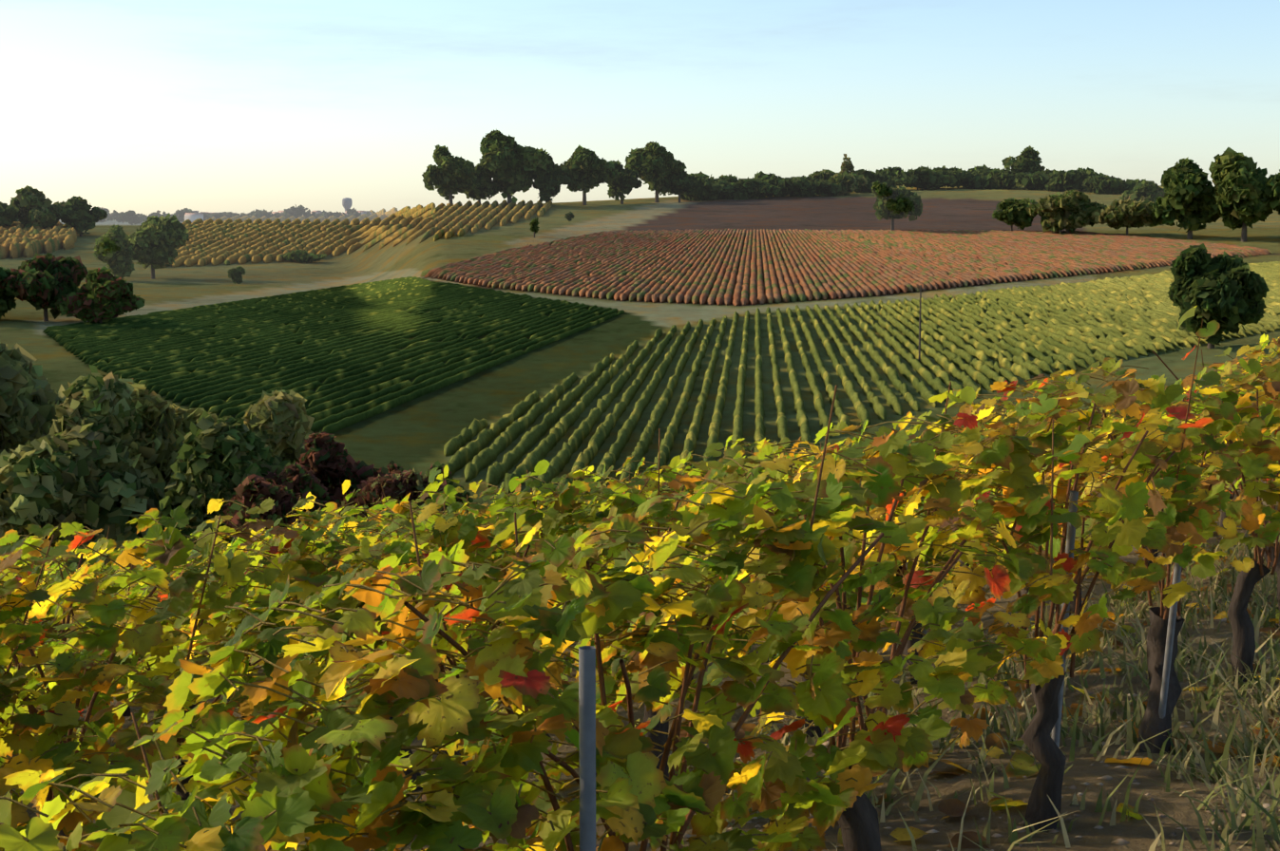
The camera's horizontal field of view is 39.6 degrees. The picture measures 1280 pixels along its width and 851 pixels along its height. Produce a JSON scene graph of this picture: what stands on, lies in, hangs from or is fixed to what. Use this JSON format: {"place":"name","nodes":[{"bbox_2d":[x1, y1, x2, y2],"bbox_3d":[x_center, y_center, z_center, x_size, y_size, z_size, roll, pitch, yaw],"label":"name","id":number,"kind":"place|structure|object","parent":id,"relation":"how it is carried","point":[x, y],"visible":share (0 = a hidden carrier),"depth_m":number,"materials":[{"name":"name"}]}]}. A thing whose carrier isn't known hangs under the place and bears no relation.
{"place":"outdoors","nodes":[
{"label":"outdoors","id":0,"kind":"place"},
{"bbox_2d":[0,185,1279,850],"bbox_3d":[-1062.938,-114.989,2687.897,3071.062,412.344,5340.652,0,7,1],"label":"terrain","id":1,"kind":"structure","parent":0,"point":[416,434],"depth_m":182.10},
{"bbox_2d":[59,198,397,225],"bbox_3d":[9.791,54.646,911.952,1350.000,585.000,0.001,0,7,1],"label":"treeline","id":2,"kind":"object","parent":1,"relation":"on","point":[247,215],"depth_m":895.88,"materials":[{"name":"green plant"}]},
{"bbox_2d":[179,210,371,222],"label":"village","id":3,"kind":"object","parent":1,"relation":"on","point":[193,216],"depth_m":1884.77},
{"bbox_2d":[342,197,352,211],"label":"water tower","id":4,"kind":"structure","parent":1,"relation":"on","point":[349,201],"depth_m":2052.56,"materials":[{"name":"concrete"}]},
{"bbox_2d":[0,490,1188,850],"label":"vine stakes","id":5,"kind":"object","parent":1,"relation":"on","point":[587,747],"visible":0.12,"depth_m":2.00,"materials":[{"name":"metal"}]},
{"bbox_2d":[0,305,1279,850],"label":"vine","id":6,"kind":"object","parent":1,"relation":"on","point":[633,782],"depth_m":3.11,"materials":[{"name":"green plant"}]},
{"bbox_2d":[0,199,1279,495],"bbox_3d":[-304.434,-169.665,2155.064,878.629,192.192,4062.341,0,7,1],"label":"vineyard rows","id":7,"kind":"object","parent":1,"relation":"on","point":[239,355],"depth_m":221.16,"materials":[{"name":"green plant"}]},
{"bbox_2d":[43,156,1247,362],"bbox_3d":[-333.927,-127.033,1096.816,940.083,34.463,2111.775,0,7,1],"label":"tree trunks","id":8,"kind":"object","parent":1,"relation":"on","point":[1190,237],"visible":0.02,"depth_m":308.46,"materials":[{"name":"brown plant"}]},
{"bbox_2d":[0,129,1279,577],"bbox_3d":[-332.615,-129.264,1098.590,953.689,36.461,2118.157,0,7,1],"label":"trees","id":9,"kind":"object","parent":8,"relation":"attached to","point":[95,448],"visible":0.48,"depth_m":193.44,"materials":[{"name":"green plant"}]},
{"bbox_2d":[477,534,1279,850],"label":"fallen leaves","id":10,"kind":"object","parent":1,"relation":"on","point":[1124,842],"visible":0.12,"depth_m":4.61,"materials":[{"name":"brown plant"}]},
{"bbox_2d":[0,0,1279,220],"label":"sky","id":11,"kind":"structure","parent":0,"point":[145,107],"materials":[{"name":"blue"}]},
{"bbox_2d":[525,506,1279,850],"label":"grass","id":12,"kind":"structure","parent":0,"point":[1246,748],"depth_m":5.45,"materials":[{"name":"plant"}]}
]}

